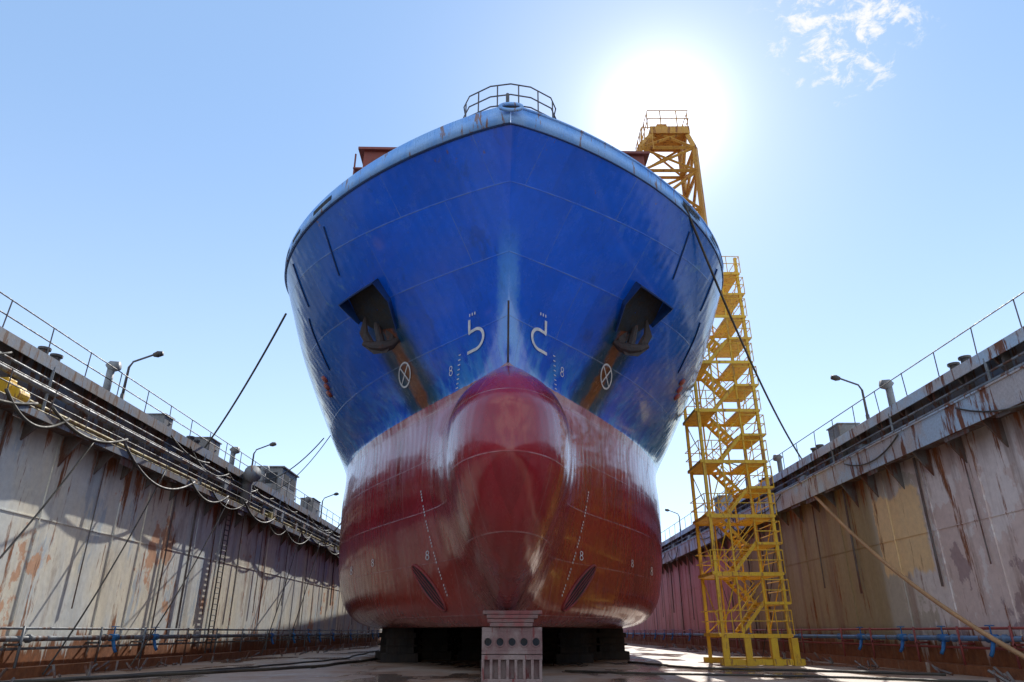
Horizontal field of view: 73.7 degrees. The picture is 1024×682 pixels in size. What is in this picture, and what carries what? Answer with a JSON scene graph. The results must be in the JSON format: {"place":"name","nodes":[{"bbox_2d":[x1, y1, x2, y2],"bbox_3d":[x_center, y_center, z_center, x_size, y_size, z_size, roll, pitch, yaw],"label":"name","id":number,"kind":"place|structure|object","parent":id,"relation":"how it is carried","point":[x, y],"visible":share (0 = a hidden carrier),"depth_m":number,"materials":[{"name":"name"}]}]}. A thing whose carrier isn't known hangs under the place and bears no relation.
{"place":"outdoors","nodes":[
{"label":"outdoors","id":0,"kind":"place"},
{"bbox_2d":[0,0,1023,541],"label":"sky","id":1,"kind":"structure","parent":0,"point":[162,162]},
{"bbox_2d":[3,643,1023,681],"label":"dock floor","id":2,"kind":"structure","parent":0,"point":[454,669],"depth_m":28.15,"materials":[{"name":"grey concrete"}]},
{"bbox_2d":[0,658,377,681],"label":"floor hose","id":3,"kind":"object","parent":2,"relation":"on","point":[69,679],"visible":0.87,"depth_m":25.59,"materials":[{"name":"rubber"}]},
{"bbox_2d":[46,649,379,678],"bbox_3d":[-11.923,19.181,41.291,4.189,0.080,43.617,-2,-23,5],"label":"floor hose","id":4,"kind":"object","parent":2,"relation":"on","point":[239,667],"visible":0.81,"depth_m":30.43,"materials":[{"name":"rubber"}]},
{"bbox_2d":[375,628,387,659],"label":"dock block","id":5,"kind":"object","parent":2,"relation":"on","point":[381,644],"depth_m":40.12,"materials":[{"name":"metal"}]},
{"bbox_2d":[380,628,421,662],"bbox_3d":[-6.000,16.595,37.267,2.000,1.690,1.620,0,-23,0],"label":"dock block","id":6,"kind":"object","parent":2,"relation":"on","point":[401,645],"depth_m":36.59,"materials":[{"name":"metal"}]},
{"bbox_2d":[417,629,422,652],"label":"dock block","id":7,"kind":"object","parent":2,"relation":"on","point":[420,639],"depth_m":48.71,"materials":[{"name":"metal"}]},
{"bbox_2d":[418,628,453,659],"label":"dock block","id":8,"kind":"object","parent":2,"relation":"on","point":[436,644],"depth_m":40.28,"materials":[{"name":"metal"}]},
{"bbox_2d":[449,629,457,654],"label":"dock block","id":9,"kind":"object","parent":2,"relation":"on","point":[453,641],"depth_m":48.59,"materials":[{"name":"metal"}]},
{"bbox_2d":[454,629,462,650],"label":"dock block","id":10,"kind":"object","parent":2,"relation":"on","point":[458,632],"depth_m":53.29,"materials":[{"name":"metal"}]},
{"bbox_2d":[457,628,481,659],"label":"dock block","id":11,"kind":"object","parent":2,"relation":"on","point":[471,643],"depth_m":40.40,"materials":[{"name":"metal"}]},
{"bbox_2d":[0,642,1015,681],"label":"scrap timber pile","id":12,"kind":"object","parent":2,"relation":"on","point":[1009,677],"visible":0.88,"depth_m":28.61,"materials":[{"name":"paint"}]},
{"bbox_2d":[481,610,542,681],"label":"keel block","id":13,"kind":"object","parent":2,"relation":"on","point":[511,645],"depth_m":22.11,"materials":[{"name":"concrete"}]},
{"bbox_2d":[284,83,723,629],"bbox_3d":[-1.233,15.210,66.484,22.397,23.750,95.710,1,-23,-1],"label":"cargo ship","id":14,"kind":"object","parent":13,"relation":"on","point":[503,324],"visible":0.98,"depth_m":28.67,"materials":[{"name":"paint"}]},
{"bbox_2d":[204,313,286,447],"bbox_3d":[-15.122,2.662,37.995,0.110,4.589,12.562,16,-28,-34],"label":"mooring rope","id":15,"kind":"object","parent":14,"relation":"attached to","point":[255,368],"visible":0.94,"depth_m":36.90,"materials":[{"name":"black fabric"}]},
{"bbox_2d":[276,435,330,489],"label":"mooring rope","id":16,"kind":"object","parent":14,"relation":"attached to","point":[306,465],"visible":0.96,"depth_m":47.85,"materials":[{"name":"grey fabric"}]},
{"bbox_2d":[635,110,707,225],"bbox_3d":[8.875,-7.404,38.886,3.490,12.846,3.400,0,-23,0],"label":"deck crane","id":17,"kind":"object","parent":14,"relation":"on","point":[660,137],"visible":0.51,"depth_m":39.62,"materials":[{"name":"paint"}]},
{"bbox_2d":[684,204,801,458],"bbox_3d":[13.196,1.028,36.839,0.110,6.690,22.629,-13,-26,28],"label":"mooring rope","id":18,"kind":"object","parent":14,"relation":"attached to","point":[719,290],"visible":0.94,"depth_m":33.19,"materials":[{"name":"black fabric"}]},
{"bbox_2d":[542,628,558,659],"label":"dock block","id":19,"kind":"object","parent":2,"relation":"on","point":[550,648],"depth_m":40.20,"materials":[{"name":"metal"}]},
{"bbox_2d":[554,628,593,662],"bbox_3d":[3.300,16.399,36.807,2.000,1.690,1.620,0,-23,0],"label":"dock block","id":20,"kind":"object","parent":2,"relation":"on","point":[573,645],"depth_m":36.11,"materials":[{"name":"metal"}]},
{"bbox_2d":[587,628,601,659],"bbox_3d":[4.201,18.023,40.616,2.000,1.690,1.620,0,-23,0],"label":"dock block","id":21,"kind":"object","parent":2,"relation":"on","point":[593,644],"depth_m":39.92,"materials":[{"name":"metal"}]},
{"bbox_2d":[596,628,629,659],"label":"dock block","id":22,"kind":"object","parent":2,"relation":"on","point":[612,644],"depth_m":40.37,"materials":[{"name":"metal"}]},
{"bbox_2d":[682,256,805,665],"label":"stair tower","id":23,"kind":"structure","parent":2,"relation":"on","point":[700,416],"depth_m":37.56,"materials":[{"name":"yellow metal"}]},
{"bbox_2d":[565,670,987,681],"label":"floor hose","id":24,"kind":"object","parent":2,"relation":"on","point":[812,676],"visible":1,"depth_m":24.60,"materials":[{"name":"rubber"}]},
{"bbox_2d":[628,661,945,675],"bbox_3d":[10.014,14.175,29.572,2.801,0.100,15.060,19,-30,-37],"label":"floor hose","id":25,"kind":"object","parent":2,"relation":"on","point":[819,670],"visible":1,"depth_m":28.04,"materials":[{"name":"rubber"}]},
{"label":"ground","id":26,"kind":"structure","parent":0,"visible":0},
{"bbox_2d":[0,341,338,545],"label":"pipes","id":27,"kind":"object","parent":26,"relation":"on","point":[46,372],"depth_m":31.86,"materials":[{"name":"metal"}]},
{"bbox_2d":[0,326,339,552],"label":"deck edge fascia","id":28,"kind":"structure","parent":27,"relation":"attached to","point":[19,344],"depth_m":31.95,"materials":[{"name":"paint"}]},
{"bbox_2d":[0,399,38,404],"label":"hose loop","id":29,"kind":"object","parent":28,"relation":"attached to","point":[18,403],"visible":1,"depth_m":23.24,"materials":[{"name":"rubber"}]},
{"bbox_2d":[4,388,69,428],"bbox_3d":[-16.830,2.623,24.177,0.120,0.848,3.561,0,-23,0],"label":"hose loop","id":30,"kind":"object","parent":28,"relation":"attached to","point":[19,413],"visible":1,"depth_m":23.62,"materials":[{"name":"rubber"}]},
{"bbox_2d":[0,438,96,558],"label":"slack cable","id":31,"kind":"object","parent":28,"relation":"hanging from","point":[38,512],"visible":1,"depth_m":24.55,"materials":[{"name":"metal"}]},
{"bbox_2d":[38,346,63,360],"bbox_3d":[-19.400,0.816,28.567,0.700,0.800,1.400,0,-23,0],"label":"bollard","id":32,"kind":"object","parent":28,"relation":"on","point":[57,356],"visible":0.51,"depth_m":28.86,"materials":[{"name":"metal"}]},
{"bbox_2d":[51,406,127,443],"bbox_3d":[-16.830,3.590,27.323,0.120,0.770,5.241,0,-23,0],"label":"hose loop","id":33,"kind":"object","parent":28,"relation":"attached to","point":[61,418],"visible":1,"depth_m":26.61,"materials":[{"name":"rubber"}]},
{"bbox_2d":[42,471,165,674],"bbox_3d":[-16.775,9.098,28.736,0.070,8.635,6.051,1,-23,-1],"label":"slack cable","id":34,"kind":"object","parent":28,"relation":"hanging from","point":[48,666],"visible":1,"depth_m":27.91,"materials":[{"name":"metal"}]},
{"bbox_2d":[103,361,121,390],"bbox_3d":[-18.979,1.820,32.162,0.683,1.871,0.640,0,-23,0],"label":"vent post","id":35,"kind":"object","parent":28,"relation":"on","point":[107,383],"visible":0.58,"depth_m":32.16,"materials":[{"name":"metal"}]},
{"bbox_2d":[120,351,163,399],"bbox_3d":[-18.466,1.935,33.960,1.668,3.069,0.340,0,-23,0],"label":"dock lamp post","id":36,"kind":"object","parent":28,"relation":"on","point":[154,354],"visible":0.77,"depth_m":34.25,"materials":[{"name":"metal"}]},
{"bbox_2d":[124,443,194,489],"bbox_3d":[-16.830,6.409,32.748,0.120,1.214,7.180,0,-23,0],"label":"hose loop","id":37,"kind":"object","parent":28,"relation":"attached to","point":[142,472],"visible":1,"depth_m":31.45,"materials":[{"name":"rubber"}]},
{"bbox_2d":[147,413,174,427],"bbox_3d":[-19.600,4.619,37.708,1.340,0.970,1.140,0,-23,0],"label":"deck locker","id":38,"kind":"object","parent":28,"relation":"on","point":[162,418],"visible":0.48,"depth_m":37.37,"materials":[{"name":"metal"}]},
{"bbox_2d":[0,350,339,566],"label":"catwalk brackets","id":39,"kind":"object","parent":28,"relation":"attached to","point":[71,442],"visible":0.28,"depth_m":33.84,"materials":[{"name":"metal"}]},
{"bbox_2d":[0,377,29,401],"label":"yellow winch","id":40,"kind":"object","parent":39,"relation":"on","point":[19,393],"visible":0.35,"depth_m":24.39,"materials":[{"name":"paint"}]},
{"bbox_2d":[0,391,338,550],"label":"ochre pipes","id":41,"kind":"object","parent":39,"relation":"attached to","point":[269,515],"visible":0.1,"depth_m":34.09,"materials":[{"name":"metal"}]},
{"bbox_2d":[0,291,339,545],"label":"guard railing","id":42,"kind":"object","parent":39,"relation":"on","point":[50,343],"visible":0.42,"depth_m":32.07,"materials":[{"name":"grey metal"}]},
{"bbox_2d":[0,415,369,640],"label":"drain pipes","id":43,"kind":"object","parent":39,"relation":"attached to","point":[1,448],"visible":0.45,"depth_m":36.67,"materials":[{"name":"metal"}]},
{"bbox_2d":[204,510,232,652],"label":"wall ladder","id":44,"kind":"object","parent":39,"relation":"attached to","point":[217,576],"depth_m":40.48,"materials":[{"name":"metal"}]},
{"bbox_2d":[0,352,339,548],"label":"service pipes","id":45,"kind":"object","parent":28,"relation":"attached to","point":[47,391],"visible":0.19,"depth_m":33.77,"materials":[{"name":"metal"}]},
{"bbox_2d":[130,500,228,665],"bbox_3d":[-16.775,11.842,35.176,0.070,8.642,8.045,0,-23,-1],"label":"slack cable","id":46,"kind":"object","parent":28,"relation":"hanging from","point":[179,588],"visible":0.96,"depth_m":34.30,"materials":[{"name":"metal"}]},
{"bbox_2d":[171,435,209,462],"bbox_3d":[-18.300,6.316,38.916,0.090,0.579,5.123,0,-23,0],"label":"hose loop","id":47,"kind":"object","parent":28,"relation":"attached to","point":[181,448],"visible":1,"depth_m":38.25,"materials":[{"name":"rubber"}]},
{"bbox_2d":[186,436,200,443],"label":"bollard","id":48,"kind":"object","parent":28,"relation":"on","point":[197,441],"visible":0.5,"depth_m":41.71,"materials":[{"name":"metal"}]},
{"bbox_2d":[195,437,221,455],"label":"deck locker","id":49,"kind":"object","parent":28,"relation":"on","point":[215,450],"visible":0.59,"depth_m":43.16,"materials":[{"name":"metal"}]},
{"bbox_2d":[190,479,228,502],"bbox_3d":[-16.830,8.550,37.966,0.120,0.840,5.153,0,-23,0],"label":"hose loop","id":50,"kind":"object","parent":28,"relation":"attached to","point":[202,497],"visible":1,"depth_m":37.27,"materials":[{"name":"rubber"}]},
{"bbox_2d":[190,446,228,476],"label":"hose loop","id":51,"kind":"object","parent":28,"relation":"attached to","point":[203,467],"visible":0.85,"depth_m":40.15,"materials":[{"name":"rubber"}]},
{"bbox_2d":[209,484,247,509],"bbox_3d":[-16.830,9.485,40.547,0.060,0.925,5.875,0,-23,0],"label":"hose loop","id":52,"kind":"object","parent":28,"relation":"attached to","point":[221,503],"visible":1,"depth_m":39.65,"materials":[{"name":"rubber"}]},
{"bbox_2d":[229,447,239,464],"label":"vent post","id":53,"kind":"object","parent":28,"relation":"on","point":[234,452],"visible":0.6,"depth_m":46.36,"materials":[{"name":"metal"}]},
{"bbox_2d":[226,467,257,491],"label":"hose loop","id":54,"kind":"object","parent":28,"relation":"attached to","point":[234,481],"visible":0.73,"depth_m":44.91,"materials":[{"name":"rubber"}]},
{"bbox_2d":[239,465,261,507],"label":"cowl ventilator","id":55,"kind":"object","parent":28,"relation":"attached to","point":[252,474],"visible":0.82,"depth_m":46.41,"materials":[{"name":"paint"}]},
{"bbox_2d":[243,500,273,522],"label":"hose loop","id":56,"kind":"object","parent":28,"relation":"attached to","point":[251,514],"visible":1,"depth_m":44.34,"materials":[{"name":"rubber"}]},
{"bbox_2d":[252,485,273,498],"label":"hose loop","id":57,"kind":"object","parent":28,"relation":"attached to","point":[260,494],"visible":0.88,"depth_m":49.65,"materials":[{"name":"rubber"}]},
{"bbox_2d":[251,442,276,464],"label":"dock lamp post","id":58,"kind":"object","parent":28,"relation":"on","point":[272,444],"visible":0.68,"depth_m":50.92,"materials":[{"name":"metal"}]},
{"bbox_2d":[260,465,269,482],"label":"vent post","id":59,"kind":"object","parent":28,"relation":"on","point":[264,470],"visible":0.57,"depth_m":52.09,"materials":[{"name":"metal"}]},
{"bbox_2d":[266,516,288,534],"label":"hose loop","id":60,"kind":"object","parent":28,"relation":"attached to","point":[273,531],"visible":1,"depth_m":48.44,"materials":[{"name":"rubber"}]},
{"bbox_2d":[257,466,298,500],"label":"dock control cabin","id":61,"kind":"object","parent":28,"relation":"on","point":[288,476],"visible":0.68,"depth_m":56.41,"materials":[{"name":"metal"}]},
{"bbox_2d":[265,472,295,490],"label":"windows","id":62,"kind":"structure","parent":61,"relation":"in","point":[270,475],"depth_m":56.25,"materials":[{"name":"grey glass"}]},
{"bbox_2d":[261,533,300,654],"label":"slack cable","id":63,"kind":"object","parent":28,"relation":"hanging from","point":[281,595],"visible":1,"depth_m":49.63,"materials":[{"name":"rubber"}]},
{"bbox_2d":[261,438,323,480],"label":"mooring rope","id":64,"kind":"object","parent":28,"relation":"attached to","point":[296,464],"visible":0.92,"depth_m":43.56,"materials":[{"name":"grey fabric"}]},
{"bbox_2d":[284,524,309,544],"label":"hose loop","id":65,"kind":"object","parent":28,"relation":"attached to","point":[292,540],"visible":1,"depth_m":52.73,"materials":[{"name":"rubber"}]},
{"bbox_2d":[285,543,319,649],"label":"slack cable","id":66,"kind":"object","parent":28,"relation":"hanging from","point":[302,599],"visible":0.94,"depth_m":54.59,"materials":[{"name":"rubber"}]},
{"bbox_2d":[304,497,311,509],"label":"vent post","id":67,"kind":"object","parent":28,"relation":"on","point":[307,499],"visible":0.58,"depth_m":63.06,"materials":[{"name":"metal"}]},
{"bbox_2d":[300,498,320,515],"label":"deck locker","id":68,"kind":"object","parent":28,"relation":"on","point":[316,505],"visible":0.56,"depth_m":65.34,"materials":[{"name":"metal"}]},
{"bbox_2d":[318,523,340,542],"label":"mooring rope","id":69,"kind":"object","parent":28,"relation":"attached to","point":[331,534],"visible":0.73,"depth_m":54.52,"materials":[{"name":"grey fabric"}]},
{"bbox_2d":[320,492,338,517],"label":"dock lamp post","id":70,"kind":"object","parent":28,"relation":"on","point":[336,493],"visible":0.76,"depth_m":69.27,"materials":[{"name":"metal"}]},
{"bbox_2d":[0,409,381,667],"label":"wall","id":71,"kind":"structure","parent":26,"relation":"on","point":[53,569],"depth_m":31.26,"materials":[{"name":"paint"}]},
{"bbox_2d":[0,626,379,667],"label":"water pipe","id":72,"kind":"object","parent":71,"relation":"attached to","point":[112,638],"visible":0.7,"depth_m":31.88,"materials":[{"name":"metal"}]},
{"bbox_2d":[0,438,380,680],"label":"weld ribs","id":73,"kind":"object","parent":71,"relation":"attached to","point":[23,672],"visible":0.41,"depth_m":32.74,"materials":[{"name":"paint"}]},
{"bbox_2d":[623,409,1023,667],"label":"wall","id":74,"kind":"structure","parent":26,"relation":"on","point":[979,589],"depth_m":30.86,"materials":[{"name":"paint"}]},
{"bbox_2d":[623,436,1023,680],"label":"weld ribs","id":75,"kind":"object","parent":74,"relation":"attached to","point":[979,670],"visible":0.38,"depth_m":31.09,"materials":[{"name":"paint"}]},
{"bbox_2d":[626,625,1023,668],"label":"water pipe","id":76,"kind":"object","parent":74,"relation":"attached to","point":[945,638],"visible":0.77,"depth_m":30.06,"materials":[{"name":"metal"}]},
{"bbox_2d":[656,410,1023,633],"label":"drain pipes","id":77,"kind":"object","parent":74,"relation":"attached to","point":[928,525],"visible":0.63,"depth_m":35.21,"materials":[{"name":"metal"}]},
{"bbox_2d":[663,341,1023,550],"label":"wall","id":78,"kind":"structure","parent":26,"relation":"on","point":[981,370],"depth_m":31.71,"materials":[{"name":"metal"}]},
{"bbox_2d":[662,326,1023,563],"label":"deck edge fascia","id":79,"kind":"structure","parent":78,"relation":"attached to","point":[1005,391],"depth_m":30.02,"materials":[{"name":"paint"}]},
{"bbox_2d":[665,509,680,529],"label":"dock lamp post","id":80,"kind":"object","parent":79,"relation":"on","point":[667,510],"visible":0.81,"depth_m":78.48,"materials":[{"name":"metal"}]},
{"bbox_2d":[714,495,732,509],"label":"deck locker","id":81,"kind":"object","parent":79,"relation":"on","point":[721,500],"visible":0.34,"depth_m":62.42,"materials":[{"name":"metal"}]},
{"bbox_2d":[710,542,743,652],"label":"slack cable","id":82,"kind":"object","parent":79,"relation":"hanging from","point":[730,612],"visible":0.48,"depth_m":51.83,"materials":[{"name":"rubber"}]},
{"bbox_2d":[750,494,780,513],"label":"hose loop","id":83,"kind":"object","parent":79,"relation":"attached to","point":[773,505],"visible":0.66,"depth_m":43.86,"materials":[{"name":"rubber"}]},
{"bbox_2d":[762,510,777,654],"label":"slack cable","id":84,"kind":"object","parent":79,"relation":"hanging from","point":[770,588],"visible":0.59,"depth_m":44.10,"materials":[{"name":"rubber"}]},
{"bbox_2d":[773,454,782,472],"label":"vent post","id":85,"kind":"object","parent":79,"relation":"on","point":[778,458],"visible":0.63,"depth_m":48.38,"materials":[{"name":"metal"}]},
{"bbox_2d":[810,444,823,451],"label":"bollard","id":86,"kind":"object","parent":79,"relation":"on","point":[818,446],"visible":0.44,"depth_m":42.98,"materials":[{"name":"metal"}]},
{"bbox_2d":[661,291,1023,539],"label":"guard railing","id":87,"kind":"object","parent":79,"relation":"on","point":[970,328],"visible":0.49,"depth_m":32.69,"materials":[{"name":"grey metal"}]},
{"bbox_2d":[826,423,859,440],"bbox_3d":[19.600,5.586,40.231,1.340,1.170,1.540,0,-23,0],"label":"deck locker","id":88,"kind":"object","parent":79,"relation":"on","point":[840,429],"visible":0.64,"depth_m":39.78,"materials":[{"name":"metal"}]},
{"bbox_2d":[662,350,1023,574],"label":"catwalk brackets","id":89,"kind":"object","parent":79,"relation":"attached to","point":[993,424],"visible":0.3,"depth_m":32.23,"materials":[{"name":"metal"}]},
{"bbox_2d":[662,352,1023,552],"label":"service pipes","id":90,"kind":"object","parent":79,"relation":"attached to","point":[863,446],"visible":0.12,"depth_m":32.95,"materials":[{"name":"metal"}]},
{"bbox_2d":[830,375,869,419],"bbox_3d":[18.466,3.308,37.180,1.668,3.069,0.340,0,-23,0],"label":"dock lamp post","id":91,"kind":"object","parent":79,"relation":"on","point":[835,377],"visible":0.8,"depth_m":37.49,"materials":[{"name":"metal"}]},
{"bbox_2d":[844,434,897,465],"bbox_3d":[16.800,5.364,32.000,0.070,0.632,5.223,0,-23,0],"label":"hose loop","id":92,"kind":"object","parent":79,"relation":"attached to","point":[887,448],"visible":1,"depth_m":31.24,"materials":[{"name":"rubber"}]},
{"bbox_2d":[879,379,895,405],"bbox_3d":[18.979,2.768,34.258,0.683,1.771,0.640,0,-23,0],"label":"vent post","id":93,"kind":"object","parent":79,"relation":"on","point":[888,387],"visible":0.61,"depth_m":34.24,"materials":[{"name":"metal"}]},
{"bbox_2d":[814,495,1023,658],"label":"hauling rope","id":94,"kind":"object","parent":79,"relation":"hanging from","point":[945,607],"visible":0.99,"depth_m":27.09,"materials":[{"name":"fabric"}]},
{"bbox_2d":[947,355,970,369],"bbox_3d":[19.400,1.208,29.487,0.700,0.800,1.400,0,-23,0],"label":"bollard","id":95,"kind":"object","parent":79,"relation":"on","point":[962,359],"visible":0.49,"depth_m":29.35,"materials":[{"name":"metal"}]},
{"bbox_2d":[955,404,1023,411],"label":"hose loop","id":96,"kind":"object","parent":79,"relation":"attached to","point":[1014,407],"visible":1,"depth_m":23.78,"materials":[{"name":"rubber"}]}
]}

